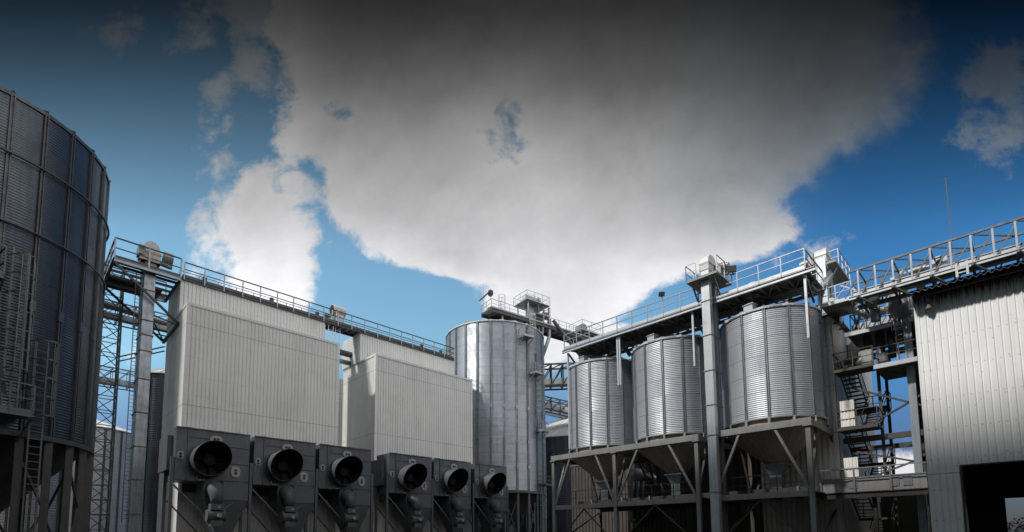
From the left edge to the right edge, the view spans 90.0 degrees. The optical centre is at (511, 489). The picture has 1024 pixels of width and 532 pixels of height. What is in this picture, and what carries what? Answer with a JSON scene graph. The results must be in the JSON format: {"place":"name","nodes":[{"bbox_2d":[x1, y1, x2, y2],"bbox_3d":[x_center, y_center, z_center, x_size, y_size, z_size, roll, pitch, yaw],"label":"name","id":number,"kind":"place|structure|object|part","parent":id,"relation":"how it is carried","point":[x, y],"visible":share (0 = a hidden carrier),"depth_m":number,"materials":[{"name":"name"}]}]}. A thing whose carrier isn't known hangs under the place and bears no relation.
{"place":"outdoors","nodes":[
{"label":"outdoors","id":0,"kind":"place"},
{"bbox_2d":[87,266,124,531],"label":"lattice tower","id":1,"kind":"structure","parent":0,"point":[112,440],"depth_m":43.73,"materials":[{"name":"metal"}]},
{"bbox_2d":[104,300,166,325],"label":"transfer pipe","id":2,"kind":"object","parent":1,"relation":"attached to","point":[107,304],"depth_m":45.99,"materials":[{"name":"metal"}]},
{"bbox_2d":[117,346,164,361],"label":"inclined strut","id":3,"kind":"object","parent":1,"relation":"attached to","point":[135,353],"visible":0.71,"depth_m":44.50,"materials":[{"name":"metal"}]},
{"bbox_2d":[156,279,339,531],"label":"dryer building","id":4,"kind":"structure","parent":0,"point":[235,364],"depth_m":43.60,"materials":[{"name":"white metal"}]},
{"bbox_2d":[103,237,182,343],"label":"elevator platform","id":5,"kind":"structure","parent":4,"relation":"attached to","point":[118,283],"depth_m":42.04,"materials":[{"name":"metal"}]},
{"bbox_2d":[179,262,454,360],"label":"roof walkway","id":6,"kind":"structure","parent":4,"relation":"on","point":[347,329],"depth_m":51.24,"materials":[{"name":"metal"}]},
{"bbox_2d":[328,324,339,342],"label":"access ladder","id":7,"kind":"object","parent":6,"relation":"hanging from","point":[332,333],"visible":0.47,"depth_m":52.72,"materials":[{"name":"metal"}]},
{"bbox_2d":[322,304,346,322],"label":"conveyor drive","id":8,"kind":"structure","parent":6,"relation":"on","point":[337,308],"depth_m":53.42,"materials":[{"name":"white paint"}]},
{"bbox_2d":[336,378,342,531],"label":"link building","id":9,"kind":"structure","parent":0,"point":[340,411],"depth_m":60.15,"materials":[{"name":"grey metal"}]},
{"bbox_2d":[0,0,1023,531],"label":"sky","id":10,"kind":"structure","parent":0,"point":[396,164],"materials":[{"name":"blue"}]},
{"bbox_2d":[570,447,763,531],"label":"storage building","id":11,"kind":"structure","parent":0,"point":[685,519],"depth_m":46.51,"materials":[{"name":"grey metal"}]},
{"bbox_2d":[627,468,666,520],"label":"dust collector","id":12,"kind":"object","parent":11,"relation":"attached to","point":[636,478],"visible":0.64,"depth_m":47.38,"materials":[{"name":"metal"}]},
{"bbox_2d":[881,495,918,531],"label":"storage building","id":13,"kind":"structure","parent":0,"point":[908,520],"depth_m":40.77,"materials":[{"name":"brown metal"}]},
{"label":"ground","id":14,"kind":"structure","parent":0,"visible":0},
{"bbox_2d":[0,470,61,531],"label":"grain silo","id":15,"kind":"object","parent":14,"relation":"on","point":[53,514],"visible":0.05,"depth_m":38.93,"materials":[{"name":"metal"}]},
{"bbox_2d":[103,299,167,336],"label":"conveyor bridge","id":16,"kind":"structure","parent":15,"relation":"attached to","point":[129,320],"depth_m":47.34,"materials":[{"name":"metal"}]},
{"bbox_2d":[0,86,110,531],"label":"grain silo","id":17,"kind":"object","parent":14,"relation":"on","point":[55,181],"visible":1,"depth_m":21.26,"materials":[{"name":"metal"}]},
{"bbox_2d":[68,420,130,531],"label":"grain silo","id":18,"kind":"object","parent":14,"relation":"on","point":[117,524],"visible":0.16,"depth_m":71.74,"materials":[{"name":"metal"}]},
{"bbox_2d":[121,241,173,531],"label":"bucket elevator","id":19,"kind":"object","parent":14,"relation":"on","point":[138,429],"visible":0.94,"depth_m":40.45,"materials":[{"name":"metal"}]},
{"bbox_2d":[141,368,164,531],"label":"grain silo","id":20,"kind":"object","parent":14,"relation":"on","point":[151,481],"visible":0.13,"depth_m":57.76,"materials":[{"name":"metal"}]},
{"bbox_2d":[99,366,134,391],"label":"conveyor bridge","id":21,"kind":"structure","parent":20,"relation":"attached to","point":[122,383],"depth_m":58.30,"materials":[{"name":"metal"}]},
{"bbox_2d":[158,426,250,531],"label":"exhaust fan","id":22,"kind":"object","parent":14,"relation":"on","point":[209,469],"visible":1,"depth_m":37.32,"materials":[{"name":"metal"}]},
{"bbox_2d":[238,435,315,531],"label":"exhaust fan","id":23,"kind":"object","parent":14,"relation":"on","point":[282,475],"visible":0.99,"depth_m":41.05,"materials":[{"name":"metal"}]},
{"bbox_2d":[304,444,372,531],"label":"exhaust fan","id":24,"kind":"object","parent":14,"relation":"on","point":[343,481],"visible":0.99,"depth_m":44.76,"materials":[{"name":"metal"}]},
{"bbox_2d":[371,452,431,531],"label":"exhaust fan","id":25,"kind":"object","parent":14,"relation":"on","point":[402,483],"visible":1,"depth_m":49.28,"materials":[{"name":"metal"}]},
{"bbox_2d":[342,333,472,531],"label":"dryer building","id":26,"kind":"structure","parent":14,"relation":"on","point":[398,398],"depth_m":55.16,"materials":[{"name":"white metal"}]},
{"bbox_2d":[339,349,352,365],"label":"gap duct","id":27,"kind":"object","parent":26,"relation":"attached to","point":[345,353],"visible":0.34,"depth_m":54.91,"materials":[{"name":"metal"}]},
{"bbox_2d":[427,458,470,531],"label":"exhaust fan","id":28,"kind":"object","parent":14,"relation":"on","point":[451,492],"visible":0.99,"depth_m":53.06,"materials":[{"name":"metal"}]},
{"bbox_2d":[462,463,508,531],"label":"exhaust fan","id":29,"kind":"object","parent":14,"relation":"on","point":[489,495],"visible":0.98,"depth_m":56.89,"materials":[{"name":"metal"}]},
{"bbox_2d":[445,313,551,531],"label":"grain silo","id":30,"kind":"object","parent":14,"relation":"on","point":[500,363],"visible":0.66,"depth_m":65.33,"materials":[{"name":"metal"}]},
{"bbox_2d":[513,289,578,355],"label":"elevator house","id":31,"kind":"structure","parent":30,"relation":"attached to","point":[535,304],"depth_m":74.01,"materials":[{"name":"metal"}]},
{"bbox_2d":[479,290,621,356],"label":"conveyor gallery","id":32,"kind":"object","parent":30,"relation":"attached to","point":[493,312],"visible":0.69,"depth_m":72.56,"materials":[{"name":"metal"}]},
{"bbox_2d":[498,294,505,309],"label":"caged ladder top","id":33,"kind":"object","parent":32,"relation":"on","point":[504,301],"visible":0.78,"depth_m":70.87,"materials":[{"name":"metal"}]},
{"bbox_2d":[569,319,600,340],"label":"elevator head unit","id":34,"kind":"object","parent":32,"relation":"on","point":[582,325],"visible":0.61,"depth_m":79.56,"materials":[{"name":"metal"}]},
{"bbox_2d":[544,362,576,390],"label":"conveyor bridge","id":35,"kind":"structure","parent":30,"relation":"attached to","point":[551,382],"depth_m":71.30,"materials":[{"name":"metal"}]},
{"bbox_2d":[509,418,573,531],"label":"building","id":36,"kind":"structure","parent":14,"relation":"on","point":[557,439],"depth_m":76.53,"materials":[{"name":"metal"}]},
{"bbox_2d":[545,396,567,416],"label":"conveyor bridge","id":37,"kind":"structure","parent":36,"relation":"on","point":[556,407],"depth_m":80.82,"materials":[{"name":"metal"}]},
{"bbox_2d":[545,410,567,418],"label":"conveyor bridge","id":38,"kind":"structure","parent":36,"relation":"on","point":[558,416],"depth_m":87.86,"materials":[{"name":"metal"}]},
{"bbox_2d":[550,434,741,531],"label":"support frame","id":39,"kind":"object","parent":14,"relation":"on","point":[698,501],"visible":0.84,"depth_m":39.02,"materials":[{"name":"metal"}]},
{"bbox_2d":[568,355,638,499],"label":"hopper silo","id":40,"kind":"object","parent":39,"relation":"on","point":[601,408],"visible":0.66,"depth_m":41.40,"materials":[{"name":"metal"}]},
{"bbox_2d":[631,333,707,494],"bbox_3d":[12.502,-5.739,39.316,6.280,12.340,6.364,5,-7,-45],"label":"hopper silo","id":41,"kind":"object","parent":39,"relation":"on","point":[668,389],"visible":0.73,"depth_m":36.92,"materials":[{"name":"metal"}]},
{"bbox_2d":[562,248,824,448],"bbox_3d":[12.510,-8.793,37.996,4.250,9.782,19.200,5,-7,-45],"label":"overhead gallery","id":42,"kind":"object","parent":41,"relation":"on","point":[802,281],"visible":0.77,"depth_m":36.05,"materials":[{"name":"metal"}]},
{"bbox_2d":[658,292,664,300],"bbox_3d":[10.832,-13.985,37.058,0.420,0.653,0.242,-1,-5,6],"label":"floodlight","id":43,"kind":"object","parent":42,"relation":"attached to","point":[661,294],"visible":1,"depth_m":37.01,"materials":[{"name":"metal"}]},
{"bbox_2d":[728,265,735,274],"bbox_3d":[14.361,-14.308,33.418,0.520,0.585,0.247,-2,-5,13],"label":"floodlight","id":44,"kind":"object","parent":42,"relation":"attached to","point":[732,269],"visible":1,"depth_m":33.35,"materials":[{"name":"metal"}]},
{"bbox_2d":[578,485,819,503],"bbox_3d":[12.698,0.630,38.594,1.100,0.520,18.700,5,-7,-45],"label":"belt conveyor","id":45,"kind":"object","parent":39,"relation":"on","point":[751,491],"visible":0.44,"depth_m":36.82,"materials":[{"name":"grey metal"}]},
{"bbox_2d":[699,255,731,531],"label":"bucket elevator","id":46,"kind":"object","parent":14,"relation":"on","point":[714,412],"visible":0.84,"depth_m":33.62,"materials":[{"name":"metal"}]},
{"bbox_2d":[685,254,732,301],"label":"service platform","id":47,"kind":"structure","parent":46,"relation":"attached to","point":[695,282],"depth_m":34.29,"materials":[{"name":"metal"}]},
{"bbox_2d":[707,417,836,531],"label":"support frame","id":48,"kind":"object","parent":14,"relation":"on","point":[808,424],"visible":0.56,"depth_m":31.14,"materials":[{"name":"metal"}]},
{"bbox_2d":[719,301,829,487],"bbox_3d":[17.483,-6.234,34.351,6.280,12.340,6.364,5,-7,-45],"label":"hopper silo","id":49,"kind":"object","parent":48,"relation":"on","point":[772,363],"visible":0.94,"depth_m":32.08,"materials":[{"name":"metal"}]},
{"bbox_2d":[799,247,833,314],"bbox_3d":[21.204,-5.991,34.402,2.557,21.200,1.634,0,-5,-8],"label":"bucket elevator","id":50,"kind":"object","parent":14,"relation":"on","point":[821,257],"visible":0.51,"depth_m":34.68,"materials":[{"name":"metal"}]},
{"bbox_2d":[812,248,849,297],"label":"service platform","id":51,"kind":"structure","parent":50,"relation":"attached to","point":[839,276],"depth_m":35.42,"materials":[{"name":"metal"}]},
{"bbox_2d":[761,312,882,531],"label":"stair building","id":52,"kind":"structure","parent":14,"relation":"on","point":[795,512],"depth_m":34.19,"materials":[{"name":"metal"}]},
{"bbox_2d":[847,345,855,386],"bbox_3d":[24.422,-8.812,36.820,1.800,2.800,0.070,5,-7,-45],"label":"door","id":53,"kind":"structure","parent":52,"relation":"in","point":[852,381],"depth_m":36.35,"materials":[{"name":"metal"}]},
{"bbox_2d":[849,342,858,376],"bbox_3d":[23.630,-9.138,35.370,0.007,2.400,1.420,-2,-5,13],"label":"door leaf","id":54,"kind":"structure","parent":52,"relation":"in","point":[852,346],"depth_m":35.44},
{"bbox_2d":[832,345,899,531],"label":"stair tower","id":55,"kind":"structure","parent":14,"relation":"on","point":[849,411],"depth_m":32.61,"materials":[{"name":"grey metal"}]},
{"bbox_2d":[860,349,873,364],"bbox_3d":[22.295,-8.166,32.130,0.540,1.100,0.600,5,-7,-45],"label":"control cabinet","id":56,"kind":"object","parent":55,"relation":"on","point":[866,359],"visible":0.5,"depth_m":31.95,"materials":[{"name":"grey metal"}]},
{"bbox_3d":[22.118,-8.180,31.953,0.038,0.900,0.500,5,-7,-45],"label":"door","id":57,"kind":"part","parent":56,"relation":"part of","materials":[{"name":"white metal"}]},
{"bbox_2d":[819,280,928,531],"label":"pipe bridge","id":58,"kind":"structure","parent":14,"relation":"on","point":[886,367],"depth_m":31.23,"materials":[{"name":"metal"}]},
{"bbox_2d":[630,305,844,359],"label":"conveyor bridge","id":59,"kind":"structure","parent":58,"relation":"on","point":[839,321],"depth_m":34.36,"materials":[{"name":"metal"}]},
{"bbox_2d":[828,298,886,317],"bbox_3d":[22.014,-11.893,32.917,1.649,2.180,3.279,5,-7,-45],"label":"transfer duct","id":60,"kind":"object","parent":58,"relation":"attached to","point":[863,313],"visible":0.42,"depth_m":32.36,"materials":[{"name":"grey metal"}]},
{"bbox_2d":[853,335,871,366],"bbox_3d":[22.512,-8.770,32.873,1.318,2.166,0.527,0,-5,-9],"label":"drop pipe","id":61,"kind":"object","parent":58,"relation":"attached to","point":[866,340],"visible":0.51,"depth_m":32.78,"materials":[{"name":"metal"}]},
{"bbox_2d":[849,305,890,330],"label":"conveyor bridge","id":62,"kind":"structure","parent":58,"relation":"on","point":[885,319],"depth_m":34.96,"materials":[{"name":"metal"}]},
{"bbox_2d":[875,332,885,353],"bbox_3d":[23.362,-8.665,32.270,0.471,2.498,0.683,1,-5,-19],"label":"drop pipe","id":63,"kind":"object","parent":58,"relation":"attached to","point":[880,338],"visible":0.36,"depth_m":32.25,"materials":[{"name":"metal"}]},
{"bbox_2d":[844,344,916,365],"bbox_3d":[24.072,-8.750,33.048,0.440,0.429,4.500,5,-7,-45],"label":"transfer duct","id":64,"kind":"object","parent":58,"relation":"attached to","point":[848,362],"visible":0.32,"depth_m":33.95,"materials":[{"name":"metal"}]},
{"bbox_2d":[887,329,896,357],"bbox_3d":[23.751,-9.096,31.979,0.468,1.700,0.480,5,-7,-45],"label":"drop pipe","id":65,"kind":"object","parent":58,"relation":"attached to","point":[891,340],"visible":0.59,"depth_m":31.82,"materials":[{"name":"metal"}]},
{"bbox_2d":[880,289,912,320],"bbox_3d":[23.655,-11.205,31.965,1.900,1.900,2.020,5,-7,-45],"label":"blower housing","id":66,"kind":"object","parent":58,"relation":"on","point":[910,302],"visible":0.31,"depth_m":31.34,"materials":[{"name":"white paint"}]},
{"bbox_2d":[888,298,905,321],"bbox_3d":[23.170,-10.806,30.786,0.900,1.400,0.900,5,-7,-45],"label":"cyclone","id":67,"kind":"object","parent":58,"relation":"attached to","point":[893,305],"visible":0.74,"depth_m":30.55,"materials":[{"name":"metal"}]},
{"bbox_2d":[890,307,907,359],"bbox_3d":[23.144,-9.365,30.616,0.741,3.600,0.772,5,-7,-45],"label":"wall ladder","id":68,"kind":"object","parent":58,"relation":"attached to","point":[903,327],"depth_m":30.70,"materials":[{"name":"metal"}]},
{"bbox_2d":[819,462,930,531],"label":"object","id":69,"kind":"object","parent":14,"relation":"on","point":[890,485],"visible":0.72,"depth_m":29.87,"materials":[{"name":"metal"}]},
{"bbox_2d":[907,262,1023,531],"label":"white shed","id":70,"kind":"structure","parent":14,"relation":"on","point":[969,334],"depth_m":25.10,"materials":[{"name":"white painted corrugated sheet metal"},{"name":"dark weathered steel"}]},
{"bbox_2d":[925,297,932,309],"bbox_3d":[21.152,-9.467,26.000,0.438,0.641,0.340,5,-7,-45],"label":"wall lamp","id":71,"kind":"object","parent":70,"relation":"attached to","point":[928,306],"visible":1,"depth_m":25.90,"materials":[{"name":"metal"}]},
{"bbox_2d":[845,216,1023,313],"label":"conveyor bridge","id":72,"kind":"structure","parent":70,"relation":"on","point":[869,297],"depth_m":28.09,"materials":[{"name":"metal"}]},
{"bbox_2d":[870,305,880,322],"bbox_3d":[22.250,-10.996,31.372,0.507,1.400,0.520,5,-7,-45],"label":"drop pipe","id":73,"kind":"object","parent":72,"relation":"attached to","point":[875,315],"visible":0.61,"depth_m":31.15,"materials":[{"name":"metal"}]},
{"bbox_2d":[890,255,948,280],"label":"conveyor drive","id":74,"kind":"structure","parent":72,"relation":"on","point":[936,261],"depth_m":28.64,"materials":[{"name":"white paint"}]},
{"bbox_2d":[955,260,968,277],"bbox_3d":[23.370,-11.451,26.592,0.100,0.740,0.520,5,-7,-45],"label":"bridge step","id":75,"kind":"object","parent":72,"relation":"hanging from","point":[957,267],"visible":1,"depth_m":26.57,"materials":[{"name":"white paint"}]},
{"bbox_2d":[945,178,952,252],"bbox_3d":[30.622,-17.453,35.702,0.061,9.100,0.070,5,-7,-45],"label":"radio mast","id":76,"kind":"object","parent":70,"relation":"on","point":[949,217],"visible":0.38,"depth_m":35.85,"materials":[{"name":"metal"}]},
{"bbox_2d":[1007,512,1023,531],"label":"shrub","id":77,"kind":"object","parent":14,"relation":"on","point":[1015,530],"visible":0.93,"depth_m":42.51,"materials":[{"name":"green plant"}]}
]}

